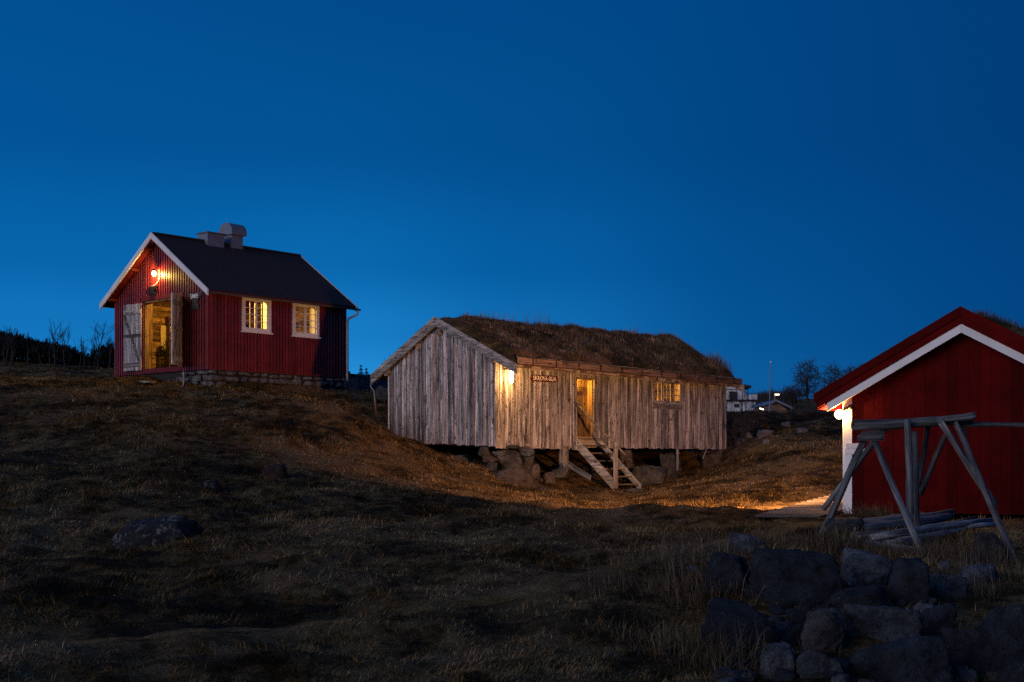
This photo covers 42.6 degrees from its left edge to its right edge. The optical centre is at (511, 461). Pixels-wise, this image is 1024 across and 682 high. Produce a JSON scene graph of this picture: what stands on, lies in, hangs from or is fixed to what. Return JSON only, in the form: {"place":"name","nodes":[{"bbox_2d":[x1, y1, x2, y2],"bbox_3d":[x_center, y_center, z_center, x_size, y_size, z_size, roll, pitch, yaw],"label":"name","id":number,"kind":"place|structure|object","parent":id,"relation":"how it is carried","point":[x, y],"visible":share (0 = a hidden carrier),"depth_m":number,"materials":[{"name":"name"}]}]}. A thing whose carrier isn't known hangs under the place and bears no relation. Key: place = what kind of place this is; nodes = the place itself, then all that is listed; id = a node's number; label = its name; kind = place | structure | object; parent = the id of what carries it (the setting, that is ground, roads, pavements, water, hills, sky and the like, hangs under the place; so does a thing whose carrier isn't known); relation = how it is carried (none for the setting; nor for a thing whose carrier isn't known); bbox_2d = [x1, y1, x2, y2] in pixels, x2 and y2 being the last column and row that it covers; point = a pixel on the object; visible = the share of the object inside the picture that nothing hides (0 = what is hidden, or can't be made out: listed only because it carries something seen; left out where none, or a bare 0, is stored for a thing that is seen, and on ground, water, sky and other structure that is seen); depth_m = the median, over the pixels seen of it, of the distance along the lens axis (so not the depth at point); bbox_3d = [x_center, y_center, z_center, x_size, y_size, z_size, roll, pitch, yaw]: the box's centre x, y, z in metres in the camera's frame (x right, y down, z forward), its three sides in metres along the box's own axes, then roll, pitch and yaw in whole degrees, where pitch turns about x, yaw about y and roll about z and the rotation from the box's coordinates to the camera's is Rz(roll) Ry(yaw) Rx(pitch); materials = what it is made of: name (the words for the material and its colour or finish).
{"place":"outdoors","nodes":[
{"label":"outdoors","id":0,"kind":"place"},
{"bbox_2d":[42,521,822,644],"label":"path","id":1,"kind":"structure","parent":0,"point":[550,582],"depth_m":13.28,"materials":[{"name":"soil"}]},
{"bbox_2d":[0,358,1023,681],"bbox_3d":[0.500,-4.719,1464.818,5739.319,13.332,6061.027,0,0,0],"label":"ground","id":2,"kind":"structure","parent":0,"point":[286,580],"depth_m":17.36,"materials":[{"name":"plant"}]},
{"bbox_2d":[0,333,9,366],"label":"bare sapling","id":3,"kind":"object","parent":2,"relation":"on","point":[3,342],"visible":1,"depth_m":48.97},
{"bbox_2d":[3,324,20,366],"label":"bare sapling","id":4,"kind":"object","parent":2,"relation":"on","point":[10,336],"visible":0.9,"depth_m":49.65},
{"bbox_2d":[6,328,17,362],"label":"bare sapling","id":5,"kind":"object","parent":2,"relation":"on","point":[16,329],"visible":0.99,"depth_m":49.98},
{"bbox_2d":[0,330,49,360],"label":"juniper bush","id":6,"kind":"object","parent":2,"relation":"on","point":[20,349],"visible":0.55,"depth_m":52.00,"materials":[{"name":"plant"}]},
{"bbox_2d":[23,341,89,364],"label":"juniper bush","id":7,"kind":"object","parent":2,"relation":"on","point":[71,353],"visible":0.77,"depth_m":52.12,"materials":[{"name":"plant"}]},
{"bbox_2d":[49,318,71,364],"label":"bare sapling","id":8,"kind":"object","parent":2,"relation":"on","point":[53,337],"visible":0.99,"depth_m":49.02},
{"bbox_2d":[54,328,71,366],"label":"bare sapling","id":9,"kind":"object","parent":2,"relation":"on","point":[68,337],"visible":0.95,"depth_m":49.52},
{"bbox_2d":[72,336,87,366],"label":"bare sapling","id":10,"kind":"object","parent":2,"relation":"on","point":[81,344],"visible":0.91,"depth_m":50.06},
{"bbox_2d":[87,336,97,366],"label":"bare sapling","id":11,"kind":"object","parent":2,"relation":"on","point":[94,343],"visible":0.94,"depth_m":49.98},
{"bbox_2d":[82,341,113,367],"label":"juniper bush","id":12,"kind":"object","parent":2,"relation":"on","point":[103,359],"visible":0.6,"depth_m":50.04,"materials":[{"name":"plant"}]},
{"bbox_2d":[90,320,113,367],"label":"bare sapling","id":13,"kind":"object","parent":2,"relation":"on","point":[103,334],"visible":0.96,"depth_m":49.59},
{"bbox_2d":[104,334,113,367],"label":"bare sapling","id":14,"kind":"object","parent":2,"relation":"on","point":[110,350],"visible":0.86,"depth_m":49.07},
{"bbox_2d":[112,515,204,549],"bbox_3d":[-4.627,1.011,17.120,1.134,0.632,0.970,0,0,8],"label":"outcrop","id":15,"kind":"object","parent":2,"relation":"on","point":[140,533],"visible":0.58,"depth_m":16.71,"materials":[{"name":"stone"}]},
{"bbox_2d":[203,479,219,489],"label":"stone","id":16,"kind":"object","parent":2,"relation":"on","point":[214,484],"visible":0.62,"depth_m":22.99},
{"bbox_2d":[99,223,360,389],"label":"smithy","id":17,"kind":"structure","parent":2,"relation":"on","point":[291,308],"depth_m":40.04,"materials":[{"name":"red paint"}]},
{"bbox_2d":[123,303,141,370],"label":"door","id":18,"kind":"structure","parent":17,"relation":"in","point":[132,313],"depth_m":40.28,"materials":[{"name":"wood"}]},
{"bbox_2d":[157,341,173,367],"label":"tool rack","id":19,"kind":"object","parent":17,"relation":"on","point":[163,353],"visible":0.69,"depth_m":42.00,"materials":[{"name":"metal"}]},
{"bbox_2d":[161,325,170,351],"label":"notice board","id":20,"kind":"object","parent":17,"relation":"attached to","point":[163,335],"visible":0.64,"depth_m":42.15,"materials":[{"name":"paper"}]},
{"bbox_2d":[166,316,170,366],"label":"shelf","id":21,"kind":"object","parent":17,"relation":"on","point":[168,332],"visible":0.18,"depth_m":42.12,"materials":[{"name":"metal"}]},
{"bbox_2d":[171,292,182,365],"bbox_3d":[-9.758,-3.826,38.291,0.058,2.076,0.946,0,0,3],"label":"door","id":22,"kind":"structure","parent":17,"relation":"in","point":[176,300],"depth_m":38.24,"materials":[{"name":"brown wood"}]},
{"bbox_2d":[187,290,202,309],"bbox_3d":[-9.219,-4.686,38.290,0.760,0.520,0.032,0,0,41],"label":"anvil sign","id":23,"kind":"object","parent":17,"relation":"attached to","point":[194,297],"visible":1,"depth_m":38.27,"materials":[{"name":"metal"}]},
{"bbox_2d":[241,297,272,334],"bbox_3d":[-7.689,-4.348,39.294,0.310,1.075,1.140,0,0,41],"label":"window","id":24,"kind":"structure","parent":17,"relation":"in","point":[266,315],"depth_m":39.27,"materials":[{"name":"white paint"}]},
{"bbox_2d":[291,303,320,338],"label":"window","id":25,"kind":"structure","parent":17,"relation":"in","point":[314,310],"depth_m":40.73,"materials":[{"name":"white paint"}]},
{"bbox_2d":[262,464,288,478],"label":"boulder","id":26,"kind":"object","parent":2,"relation":"on","point":[277,471],"visible":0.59,"depth_m":25.03,"materials":[{"name":"grey stone"}]},
{"bbox_2d":[344,371,387,391],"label":"rail fence","id":27,"kind":"object","parent":2,"relation":"on","point":[359,381],"visible":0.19,"depth_m":47.00,"materials":[{"name":"grey wood"}]},
{"bbox_2d":[376,386,387,401],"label":"boulder","id":28,"kind":"object","parent":2,"relation":"on","point":[381,393],"visible":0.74,"depth_m":40.27,"materials":[{"name":"grey stone"}]},
{"bbox_2d":[451,454,474,463],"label":"boulder","id":29,"kind":"object","parent":2,"relation":"on","point":[463,458],"visible":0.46,"depth_m":34.91,"materials":[{"name":"grey stone"}]},
{"bbox_2d":[478,445,534,471],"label":"stone pier","id":30,"kind":"structure","parent":2,"relation":"on","point":[509,457],"depth_m":34.14,"materials":[{"name":"grey stone"}]},
{"bbox_2d":[370,307,744,449],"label":"storehouse","id":31,"kind":"structure","parent":30,"relation":"on","point":[451,381],"depth_m":36.28,"materials":[{"name":"brown wood"}]},
{"bbox_2d":[531,375,557,382],"bbox_3d":[0.867,-2.203,35.106,0.997,0.176,0.029,0,0,-43],"label":"name sign","id":32,"kind":"object","parent":31,"relation":"attached to","point":[543,378],"visible":1,"depth_m":35.09,"materials":[{"name":"paint"}]},
{"bbox_2d":[559,446,568,468],"bbox_3d":[1.409,-0.086,35.735,0.200,0.653,0.180,0,0,-43],"label":"support post","id":33,"kind":"object","parent":31,"relation":"attached to","point":[563,456],"visible":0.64,"depth_m":35.66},
{"bbox_2d":[577,381,586,436],"bbox_3d":[1.872,-1.450,36.335,0.648,1.550,0.101,0,0,-43],"label":"door","id":34,"kind":"structure","parent":31,"relation":"in","point":[581,385],"depth_m":36.41,"materials":[{"name":"wood"}]},
{"bbox_2d":[653,380,681,403],"bbox_3d":[4.485,-2.020,38.664,1.280,0.650,0.238,0,0,-43],"label":"window","id":35,"kind":"structure","parent":31,"relation":"in","point":[678,386],"depth_m":38.70,"materials":[{"name":"beige glass"}]},
{"bbox_2d":[495,466,537,487],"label":"boulder","id":36,"kind":"object","parent":2,"relation":"on","point":[522,476],"visible":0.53,"depth_m":32.77,"materials":[{"name":"grey stone"}]},
{"bbox_2d":[530,464,539,479],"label":"stone","id":37,"kind":"object","parent":36,"relation":"on","point":[535,470],"visible":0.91,"depth_m":33.00,"materials":[{"name":"grey stone"}]},
{"bbox_2d":[543,472,555,484],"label":"stone","id":38,"kind":"object","parent":2,"relation":"on","point":[548,477],"visible":1,"depth_m":33.19,"materials":[{"name":"brown stone"}]},
{"bbox_2d":[552,467,569,478],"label":"boulder","id":39,"kind":"object","parent":2,"relation":"on","point":[561,473],"visible":0.97,"depth_m":34.54,"materials":[{"name":"grey stone"}]},
{"bbox_2d":[567,462,591,480],"bbox_3d":[1.770,0.264,34.650,0.041,0.150,1.108,0,19,-31],"label":"loose plank","id":40,"kind":"object","parent":2,"relation":"on","point":[581,472],"visible":1,"depth_m":34.60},
{"bbox_2d":[582,465,598,476],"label":"stone","id":41,"kind":"object","parent":2,"relation":"on","point":[590,470],"visible":0.46,"depth_m":37.36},
{"bbox_2d":[575,402,641,488],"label":"wooden steps","id":42,"kind":"structure","parent":2,"relation":"on","point":[597,466],"depth_m":35.54,"materials":[{"name":"brown wood"}]},
{"bbox_2d":[625,460,634,469],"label":"stone","id":43,"kind":"object","parent":2,"relation":"on","point":[629,465],"visible":0.86,"depth_m":37.28,"materials":[{"name":"grey stone"}]},
{"bbox_2d":[619,450,632,464],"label":"stone","id":44,"kind":"object","parent":43,"relation":"on","point":[628,456],"visible":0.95,"depth_m":37.40,"materials":[{"name":"grey stone"}]},
{"bbox_2d":[631,465,668,486],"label":"boulder","id":45,"kind":"object","parent":2,"relation":"on","point":[647,475],"visible":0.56,"depth_m":36.23,"materials":[{"name":"grey stone"}]},
{"bbox_2d":[659,452,680,478],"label":"boulder","id":46,"kind":"object","parent":2,"relation":"on","point":[668,460],"visible":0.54,"depth_m":38.18,"materials":[{"name":"grey stone"}]},
{"bbox_2d":[701,449,722,467],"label":"boulder","id":47,"kind":"object","parent":2,"relation":"on","point":[712,459],"visible":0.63,"depth_m":39.98,"materials":[{"name":"grey stone"}]},
{"bbox_2d":[712,666,732,678],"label":"stone","id":48,"kind":"object","parent":2,"relation":"on","point":[722,672],"visible":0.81,"depth_m":9.83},
{"bbox_2d":[703,552,750,595],"bbox_3d":[2.243,1.189,13.453,0.601,0.520,0.481,0,0,0],"label":"boulder","id":49,"kind":"object","parent":2,"relation":"on","point":[725,562],"visible":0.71,"depth_m":13.27,"materials":[{"name":"stone"}]},
{"bbox_2d":[719,677,736,681],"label":"stone","id":50,"kind":"object","parent":2,"relation":"on","point":[728,679],"visible":1,"depth_m":9.74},
{"bbox_2d":[728,670,740,681],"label":"stone","id":51,"kind":"object","parent":2,"relation":"on","point":[736,674],"visible":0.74,"depth_m":9.83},
{"bbox_2d":[721,415,753,450],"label":"bare shrub","id":52,"kind":"object","parent":2,"relation":"on","point":[742,430],"visible":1,"depth_m":40.01,"materials":[{"name":"plant"}]},
{"bbox_2d":[726,410,748,446],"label":"bare shrub","id":53,"kind":"object","parent":2,"relation":"on","point":[731,418],"visible":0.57,"depth_m":41.41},
{"bbox_2d":[726,384,756,411],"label":"white house","id":54,"kind":"structure","parent":2,"relation":"on","point":[749,396],"depth_m":82.60,"materials":[{"name":"wood"}]},
{"bbox_2d":[701,597,783,658],"bbox_3d":[2.025,1.511,11.515,0.766,0.582,0.536,0,0,3],"label":"boulder","id":55,"kind":"object","parent":2,"relation":"on","point":[742,613],"visible":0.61,"depth_m":11.38,"materials":[{"name":"stone"}]},
{"bbox_2d":[729,391,756,429],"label":"bare shrub","id":56,"kind":"object","parent":2,"relation":"on","point":[742,402],"visible":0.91,"depth_m":44.05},
{"bbox_2d":[727,533,764,551],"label":"boulder","id":57,"kind":"object","parent":2,"relation":"on","point":[745,540],"visible":0.63,"depth_m":16.03,"materials":[{"name":"stone"}]},
{"bbox_2d":[737,669,758,681],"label":"stone","id":58,"kind":"object","parent":2,"relation":"on","point":[748,679],"visible":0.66,"depth_m":10.44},
{"bbox_2d":[726,383,776,436],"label":"bare shrub","id":59,"kind":"object","parent":2,"relation":"on","point":[731,399],"visible":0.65,"depth_m":42.87,"materials":[{"name":"plant"}]},
{"bbox_2d":[756,429,773,438],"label":"boulder","id":60,"kind":"object","parent":2,"relation":"on","point":[763,433],"visible":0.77,"depth_m":40.83,"materials":[{"name":"stone"}]},
{"bbox_2d":[751,399,792,412],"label":"hut","id":61,"kind":"object","parent":2,"relation":"on","point":[777,405],"visible":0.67,"depth_m":66.00,"materials":[{"name":"wood"}]},
{"bbox_2d":[767,615,784,620],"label":"stone","id":62,"kind":"object","parent":2,"relation":"on","point":[776,617],"visible":0.52,"depth_m":12.36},
{"bbox_2d":[768,605,784,614],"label":"stone","id":63,"kind":"object","parent":2,"relation":"on","point":[775,609],"visible":0.94,"depth_m":12.62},
{"bbox_2d":[760,642,796,678],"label":"boulder","id":64,"kind":"object","parent":2,"relation":"on","point":[779,655],"visible":0.8,"depth_m":10.44,"materials":[{"name":"stone"}]},
{"bbox_2d":[745,386,811,412],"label":"woodland","id":65,"kind":"object","parent":2,"relation":"on","point":[764,394],"visible":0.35,"depth_m":215.33,"materials":[{"name":"plant"}]},
{"bbox_2d":[775,621,792,633],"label":"stone","id":66,"kind":"object","parent":2,"relation":"on","point":[781,626],"visible":0.52,"depth_m":12.11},
{"bbox_2d":[773,667,795,681],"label":"stone","id":67,"kind":"object","parent":2,"relation":"on","point":[785,675],"visible":0.96,"depth_m":10.27,"materials":[{"name":"stone"}]},
{"bbox_2d":[554,499,1023,681],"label":"long grass","id":68,"kind":"structure","parent":2,"relation":"on","point":[942,554],"depth_m":14.60,"materials":[{"name":"plant"}]},
{"bbox_2d":[780,624,803,645],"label":"boulder","id":69,"kind":"object","parent":2,"relation":"on","point":[793,633],"visible":0.49,"depth_m":11.66,"materials":[{"name":"stone"}]},
{"bbox_2d":[780,383,805,411],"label":"bare tree","id":70,"kind":"object","parent":2,"relation":"on","point":[795,395],"visible":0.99,"depth_m":159.92,"materials":[{"name":"plant"}]},
{"bbox_2d":[744,548,844,608],"bbox_3d":[2.841,1.248,13.175,1.034,0.751,0.546,0,0,-11],"label":"boulder","id":71,"kind":"object","parent":2,"relation":"on","point":[811,579],"visible":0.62,"depth_m":12.99,"materials":[{"name":"stone"}]},
{"bbox_2d":[755,494,842,517],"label":"plank walkway","id":72,"kind":"structure","parent":2,"relation":"on","point":[810,509],"depth_m":22.83,"materials":[{"name":"grey wood"}]},
{"bbox_2d":[785,605,812,624],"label":"boulder","id":73,"kind":"object","parent":2,"relation":"on","point":[796,616],"visible":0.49,"depth_m":12.27,"materials":[{"name":"stone"}]},
{"bbox_2d":[787,355,822,410],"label":"bare tree","id":74,"kind":"object","parent":2,"relation":"on","point":[806,387],"visible":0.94,"depth_m":167.78,"materials":[{"name":"plant"}]},
{"bbox_2d":[801,396,835,412],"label":"bare thicket","id":75,"kind":"object","parent":2,"relation":"on","point":[817,410],"visible":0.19,"depth_m":120.03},
{"bbox_2d":[796,649,844,678],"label":"boulder","id":76,"kind":"object","parent":2,"relation":"on","point":[812,663],"visible":0.88,"depth_m":10.25,"materials":[{"name":"stone"}]},
{"bbox_2d":[800,607,845,650],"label":"boulder","id":77,"kind":"object","parent":2,"relation":"on","point":[823,629],"visible":0.88,"depth_m":11.23,"materials":[{"name":"grey stone"}]},
{"bbox_2d":[818,360,847,412],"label":"bare tree","id":78,"kind":"object","parent":2,"relation":"on","point":[831,378],"visible":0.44,"depth_m":163.84,"materials":[{"name":"plant"}]},
{"bbox_2d":[831,657,849,671],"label":"stone","id":79,"kind":"object","parent":2,"relation":"on","point":[844,664],"visible":0.3,"depth_m":10.62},
{"bbox_2d":[831,674,849,681],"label":"stone","id":80,"kind":"object","parent":2,"relation":"on","point":[841,678],"visible":1,"depth_m":9.90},
{"bbox_2d":[825,516,863,534],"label":"boulder","id":81,"kind":"object","parent":2,"relation":"on","point":[848,522],"visible":0.69,"depth_m":17.91,"materials":[{"name":"grey stone"}]},
{"bbox_2d":[823,586,889,610],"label":"boulder","id":82,"kind":"object","parent":2,"relation":"on","point":[871,595],"visible":0.59,"depth_m":12.82,"materials":[{"name":"stone"}]},
{"bbox_2d":[840,547,892,586],"bbox_3d":[3.846,1.218,14.224,0.585,0.564,0.468,0,0,2],"label":"boulder","id":83,"kind":"object","parent":2,"relation":"on","point":[862,568],"visible":0.75,"depth_m":14.07,"materials":[{"name":"stone"}]},
{"bbox_2d":[850,528,902,539],"bbox_3d":[5.413,1.009,18.504,0.140,0.145,2.454,0,1,43],"label":"log","id":84,"kind":"object","parent":2,"relation":"on","point":[861,532],"visible":0.2,"depth_m":17.74,"materials":[{"name":"grey wood"}]},
{"bbox_2d":[842,604,924,641],"bbox_3d":[3.302,1.463,11.741,0.771,0.401,0.463,0,0,-7],"label":"boulder","id":85,"kind":"object","parent":2,"relation":"on","point":[886,623],"visible":0.87,"depth_m":11.60,"materials":[{"name":"stone"}]},
{"bbox_2d":[864,541,912,550],"bbox_3d":[4.992,1.124,17.250,0.715,0.093,0.093,7,1,8],"label":"log","id":86,"kind":"object","parent":2,"relation":"on","point":[879,543],"visible":0.36,"depth_m":17.23,"materials":[{"name":"grey wood"}]},
{"bbox_2d":[852,513,951,531],"bbox_3d":[5.624,0.896,18.946,0.168,0.179,2.927,0,2,44],"label":"log","id":87,"kind":"object","parent":2,"relation":"on","point":[924,520],"visible":0.67,"depth_m":18.75,"materials":[{"name":"grey wood"}]},
{"bbox_2d":[848,634,956,681],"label":"boulder","id":88,"kind":"object","parent":2,"relation":"on","point":[917,658],"visible":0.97,"depth_m":10.46,"materials":[{"name":"stone"}]},
{"bbox_2d":[888,557,929,606],"bbox_3d":[4.028,1.318,13.406,0.400,0.673,0.431,0,0,2],"label":"boulder","id":89,"kind":"object","parent":2,"relation":"on","point":[909,580],"visible":0.75,"depth_m":13.27,"materials":[{"name":"stone"}]},
{"bbox_2d":[863,509,954,521],"bbox_3d":[5.868,0.855,19.443,0.184,0.176,3.083,0,2,42],"label":"log","id":90,"kind":"object","parent":2,"relation":"on","point":[950,511],"visible":0.36,"depth_m":19.17,"materials":[{"name":"grey wood"}]},
{"bbox_2d":[814,306,1023,514],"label":"boathouse","id":91,"kind":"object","parent":2,"relation":"on","point":[959,360],"visible":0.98,"depth_m":22.07,"materials":[{"name":"red paint"}]},
{"bbox_2d":[817,412,1023,563],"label":"drying rack","id":92,"kind":"object","parent":2,"relation":"on","point":[914,466],"visible":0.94,"depth_m":18.16,"materials":[{"name":"grey wood"}]},
{"bbox_2d":[883,531,961,544],"bbox_3d":[5.747,1.058,18.298,0.126,0.134,2.426,0,3,42],"label":"log","id":93,"kind":"object","parent":2,"relation":"on","point":[921,537],"visible":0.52,"depth_m":18.10,"materials":[{"name":"grey wood"}]},
{"bbox_2d":[911,602,933,611],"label":"stone","id":94,"kind":"object","parent":2,"relation":"on","point":[921,606],"visible":0.44,"depth_m":13.03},
{"bbox_2d":[868,518,988,540],"bbox_3d":[5.944,0.951,18.591,3.026,0.136,0.134,-4,3,-41],"label":"log","id":95,"kind":"object","parent":2,"relation":"on","point":[941,526],"visible":0.86,"depth_m":18.42,"materials":[{"name":"grey wood"}]},
{"bbox_2d":[928,628,942,635],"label":"stone","id":96,"kind":"object","parent":2,"relation":"on","point":[937,631],"visible":0.28,"depth_m":12.17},
{"bbox_2d":[922,603,956,633],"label":"boulder","id":97,"kind":"object","parent":2,"relation":"on","point":[940,616],"visible":0.75,"depth_m":12.30,"materials":[{"name":"stone"}]},
{"bbox_2d":[896,518,992,538],"bbox_3d":[6.236,1.001,18.848,2.745,0.126,0.119,-6,4,-44],"label":"log","id":98,"kind":"object","parent":2,"relation":"on","point":[954,530],"visible":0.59,"depth_m":18.84,"materials":[{"name":"grey wood"}]},
{"bbox_2d":[938,561,950,569],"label":"stone","id":99,"kind":"object","parent":2,"relation":"on","point":[947,565],"visible":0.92,"depth_m":15.13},
{"bbox_2d":[929,574,967,597],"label":"boulder","id":100,"kind":"object","parent":2,"relation":"on","point":[943,585],"visible":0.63,"depth_m":13.90,"materials":[{"name":"stone"}]},
{"bbox_2d":[923,522,995,532],"bbox_3d":[6.423,0.966,19.098,1.868,0.105,0.106,-1,1,-32],"label":"log","id":101,"kind":"object","parent":2,"relation":"on","point":[982,524],"visible":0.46,"depth_m":19.35,"materials":[{"name":"grey wood"}]},
{"bbox_2d":[941,626,990,671],"bbox_3d":[3.897,1.657,11.191,0.483,0.502,0.386,0,0,0],"label":"boulder","id":102,"kind":"object","parent":2,"relation":"on","point":[968,646],"visible":0.54,"depth_m":11.07,"materials":[{"name":"stone"}]},
{"bbox_2d":[956,669,978,681],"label":"stone","id":103,"kind":"object","parent":2,"relation":"on","point":[969,675],"visible":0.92,"depth_m":10.76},
{"bbox_2d":[959,563,998,583],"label":"boulder","id":104,"kind":"object","parent":2,"relation":"on","point":[981,567],"visible":0.69,"depth_m":14.57,"materials":[{"name":"stone"}]},
{"bbox_2d":[971,532,1005,564],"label":"boulder","id":105,"kind":"object","parent":2,"relation":"on","point":[989,538],"visible":0.62,"depth_m":16.32,"materials":[{"name":"grey stone"}]},
{"bbox_2d":[985,671,997,680],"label":"stone","id":106,"kind":"object","parent":2,"relation":"on","point":[992,675],"visible":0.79,"depth_m":10.82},
{"bbox_2d":[978,604,1023,674],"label":"boulder","id":107,"kind":"object","parent":2,"relation":"on","point":[1003,626],"visible":0.63,"depth_m":10.96,"materials":[{"name":"stone"}]},
{"bbox_2d":[0,0,1023,402],"label":"sky","id":108,"kind":"structure","parent":0,"point":[783,183],"materials":[{"name":"blue"}]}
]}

